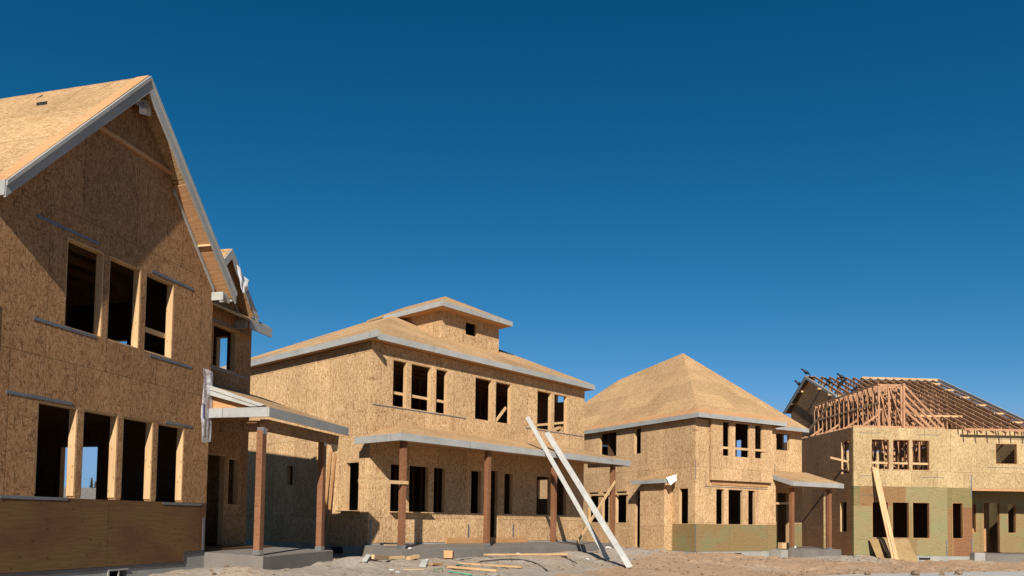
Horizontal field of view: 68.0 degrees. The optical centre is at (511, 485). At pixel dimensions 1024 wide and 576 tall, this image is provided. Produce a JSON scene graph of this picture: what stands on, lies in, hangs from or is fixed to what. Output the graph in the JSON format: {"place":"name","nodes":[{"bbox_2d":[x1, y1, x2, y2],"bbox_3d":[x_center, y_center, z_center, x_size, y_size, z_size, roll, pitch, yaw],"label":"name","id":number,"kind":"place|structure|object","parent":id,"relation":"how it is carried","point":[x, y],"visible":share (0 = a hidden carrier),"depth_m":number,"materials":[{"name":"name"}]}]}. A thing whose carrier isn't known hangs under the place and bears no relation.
{"place":"outdoors","nodes":[
{"label":"outdoors","id":0,"kind":"place"},
{"bbox_2d":[0,0,1023,487],"label":"sky","id":1,"kind":"structure","parent":0,"point":[760,193],"materials":[{"name":"blue"}]},
{"bbox_2d":[117,547,1023,575],"bbox_3d":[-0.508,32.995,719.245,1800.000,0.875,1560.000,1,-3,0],"label":"ground","id":2,"kind":"structure","parent":0,"point":[551,564],"depth_m":22.86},
{"bbox_2d":[64,487,95,498],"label":"distant house","id":3,"kind":"structure","parent":2,"relation":"on","point":[88,493],"depth_m":114.73,"materials":[{"name":"white"}]},
{"bbox_2d":[0,75,348,575],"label":"gable house","id":4,"kind":"structure","parent":2,"relation":"on","point":[108,243],"depth_m":13.77,"materials":[{"name":"brown wood"}]},
{"bbox_2d":[324,451,331,527],"bbox_3d":[-5.653,0.523,22.998,0.319,3.203,0.113,2,-3,-14],"label":"standing board","id":5,"kind":"object","parent":2,"relation":"on","point":[328,475],"visible":0.42,"depth_m":23.02,"materials":[{"name":"brown wood"}]},
{"bbox_2d":[324,453,335,549],"bbox_3d":[-5.482,0.557,22.844,0.307,3.119,0.096,2,-3,-14],"label":"standing board","id":6,"kind":"object","parent":2,"relation":"on","point":[330,500],"visible":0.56,"depth_m":22.83,"materials":[{"name":"brown wood"}]},
{"bbox_2d":[362,554,370,561],"bbox_3d":[-3.399,1.686,17.728,0.120,0.167,0.294,0,-3,10],"label":"trim scrap","id":7,"kind":"object","parent":2,"relation":"on","point":[366,557],"depth_m":17.70,"materials":[{"name":"white wood"}]},
{"bbox_2d":[369,555,388,559],"bbox_3d":[-3.225,1.735,18.409,0.150,0.176,0.993,0,-3,11],"label":"lumber scrap","id":8,"kind":"object","parent":2,"relation":"on","point":[379,557],"visible":0.89,"depth_m":18.30,"materials":[{"name":"brown wood"}]},
{"bbox_2d":[389,556,404,558],"bbox_3d":[-2.982,1.820,19.280,0.100,0.072,0.688,-1,-3,33],"label":"lumber scrap","id":9,"kind":"object","parent":2,"relation":"on","point":[396,557],"visible":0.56,"depth_m":19.28,"materials":[{"name":"brown wood"}]},
{"bbox_2d":[406,555,419,559],"bbox_3d":[-2.595,1.870,19.885,0.130,0.130,0.414,-1,-3,32],"label":"lumber scrap","id":10,"kind":"object","parent":2,"relation":"on","point":[412,557],"visible":0.9,"depth_m":19.80,"materials":[{"name":"brown wood"}]},
{"bbox_2d":[419,559,427,566],"bbox_3d":[-2.150,1.889,18.520,0.160,0.174,0.404,1,-3,2],"label":"trim scrap","id":11,"kind":"object","parent":2,"relation":"on","point":[424,562],"depth_m":18.44,"materials":[{"name":"white wood"}]},
{"bbox_2d":[220,296,630,558],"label":"porch house","id":12,"kind":"structure","parent":2,"relation":"on","point":[431,405],"depth_m":24.70,"materials":[{"name":"brown wood"}]},
{"bbox_2d":[428,563,442,564],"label":"wood scrap","id":13,"kind":"object","parent":2,"relation":"on","point":[435,563],"visible":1,"depth_m":18.78,"materials":[{"name":"brown wood"}]},
{"bbox_2d":[444,550,453,559],"bbox_3d":[-1.745,1.907,20.949,0.250,0.265,0.381,1,-3,0],"label":"wood block","id":14,"kind":"object","parent":2,"relation":"on","point":[448,554],"depth_m":20.79,"materials":[{"name":"brown wood"}]},
{"bbox_2d":[448,571,471,575],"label":"plank","id":15,"kind":"object","parent":2,"relation":"on","point":[459,573],"visible":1,"depth_m":17.02,"materials":[{"name":"green wood"}]},
{"bbox_2d":[447,566,498,571],"bbox_3d":[-0.946,1.973,18.102,1.423,0.074,0.120,-1,-3,32],"label":"lumber scrap","id":16,"kind":"object","parent":2,"relation":"on","point":[473,568],"visible":1,"depth_m":18.02,"materials":[{"name":"brown wood"}]},
{"bbox_2d":[468,563,522,567],"bbox_3d":[-0.445,2.050,19.563,1.628,0.056,0.100,-1,-3,31],"label":"lumber scrap","id":17,"kind":"object","parent":2,"relation":"on","point":[511,566],"visible":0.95,"depth_m":19.43,"materials":[{"name":"brown wood"}]},
{"bbox_2d":[480,559,547,570],"bbox_3d":[0.476,2.129,20.656,1.344,0.152,2.943,3,-3,-39],"label":"cable","id":18,"kind":"object","parent":2,"relation":"on","point":[515,559],"visible":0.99,"depth_m":21.68,"materials":[{"name":"black rubber"}]},
{"bbox_2d":[483,553,567,555],"bbox_3d":[0.460,2.101,23.316,3.093,0.073,0.120,3,-3,-34],"label":"lumber scrap","id":19,"kind":"object","parent":2,"relation":"on","point":[529,554],"visible":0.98,"depth_m":23.38,"materials":[{"name":"brown wood"}]},
{"bbox_2d":[525,416,609,560],"bbox_3d":[1.789,0.060,24.623,2.812,4.699,0.072,1,-3,7],"label":"leaning board","id":20,"kind":"object","parent":2,"relation":"on","point":[568,489],"visible":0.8,"depth_m":24.60,"materials":[{"name":"white wood"}]},
{"bbox_2d":[544,431,632,567],"bbox_3d":[2.338,0.309,24.107,0.166,4.417,3.881,3,-3,-39],"label":"leaning board","id":21,"kind":"object","parent":2,"relation":"on","point":[593,508],"visible":0.98,"depth_m":23.95,"materials":[{"name":"white wood"}]},
{"bbox_2d":[178,548,1018,575],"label":"loose stones","id":22,"kind":"object","parent":2,"relation":"on","point":[493,567],"visible":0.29,"depth_m":23.52,"materials":[{"name":"stone"}]},
{"bbox_2d":[540,353,843,557],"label":"hip roof house","id":23,"kind":"structure","parent":2,"relation":"on","point":[673,430],"depth_m":33.64,"materials":[{"name":"brown wood"}]},
{"bbox_2d":[722,489,723,523],"bbox_3d":[8.758,0.877,32.123,0.481,1.507,0.135,2,-3,-30],"label":"window frame","id":24,"kind":"structure","parent":23,"relation":"in","point":[722,489],"depth_m":32.22,"materials":[{"name":"brown wood"}]},
{"bbox_2d":[728,489,742,524],"bbox_3d":[9.551,0.910,32.582,0.889,1.507,0.135,2,-3,-30],"label":"window frame","id":25,"kind":"structure","parent":23,"relation":"in","point":[741,491],"depth_m":32.78,"materials":[{"name":"brown wood"}]},
{"bbox_2d":[748,490,754,524],"bbox_3d":[10.389,0.944,33.067,0.452,1.507,0.135,2,-3,-30],"label":"window frame","id":26,"kind":"structure","parent":23,"relation":"in","point":[748,490],"depth_m":33.16,"materials":[{"name":"brown wood"}]},
{"bbox_2d":[778,543,788,548],"bbox_3d":[12.066,2.652,33.731,0.400,0.260,0.280,2,-3,-23],"label":"cardboard box","id":27,"kind":"object","parent":23,"relation":"on","point":[783,545],"visible":0.82,"depth_m":33.61,"materials":[{"name":"beige cardboard"}]},
{"bbox_2d":[869,539,885,557],"bbox_3d":[17.249,2.965,35.797,0.595,0.920,0.482,1,-3,-4],"label":"plywood sheet","id":28,"kind":"object","parent":2,"relation":"on","point":[877,548],"visible":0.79,"depth_m":35.79,"materials":[{"name":"beige wood"}]},
{"bbox_2d":[871,467,893,558],"bbox_3d":[17.364,1.216,35.576,0.110,4.340,1.338,2,-3,-15],"label":"leaning plank","id":29,"kind":"object","parent":2,"relation":"on","point":[882,513],"visible":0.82,"depth_m":35.53,"materials":[{"name":"brown wood"}]},
{"bbox_2d":[874,467,896,559],"bbox_3d":[17.473,1.254,35.555,0.109,4.329,1.390,2,-3,-14],"label":"leaning plank","id":30,"kind":"object","parent":2,"relation":"on","point":[889,531],"visible":1,"depth_m":35.44,"materials":[{"name":"brown wood"}]},
{"bbox_2d":[876,468,898,559],"bbox_3d":[17.568,1.286,35.577,0.110,4.301,1.358,2,-3,-14],"label":"leaning plank","id":31,"kind":"object","parent":2,"relation":"on","point":[887,513],"visible":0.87,"depth_m":35.56,"materials":[{"name":"brown wood"}]},
{"bbox_2d":[879,539,917,561],"bbox_3d":[18.230,3.030,35.776,1.556,1.064,0.666,1,-3,-4],"label":"plywood sheet","id":32,"kind":"object","parent":2,"relation":"on","point":[904,549],"visible":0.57,"depth_m":35.78,"materials":[{"name":"beige wood"}]},
{"bbox_2d":[783,376,1023,562],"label":"truss roof house","id":33,"kind":"structure","parent":2,"relation":"on","point":[951,473],"depth_m":37.41,"materials":[{"name":"brown wood"}]},
{"bbox_2d":[823,571,1023,575],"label":"sidewalk","id":34,"kind":"structure","parent":0,"point":[1000,573],"depth_m":23.92,"materials":[{"name":"concrete"}]},
{"bbox_2d":[910,570,919,575],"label":"rock","id":35,"kind":"object","parent":34,"relation":"on","point":[915,572],"visible":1,"depth_m":23.08,"materials":[{"name":"beige stone"}]},
{"bbox_2d":[954,570,962,574],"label":"rock","id":36,"kind":"object","parent":34,"relation":"on","point":[958,572],"visible":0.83,"depth_m":23.75,"materials":[{"name":"beige stone"}]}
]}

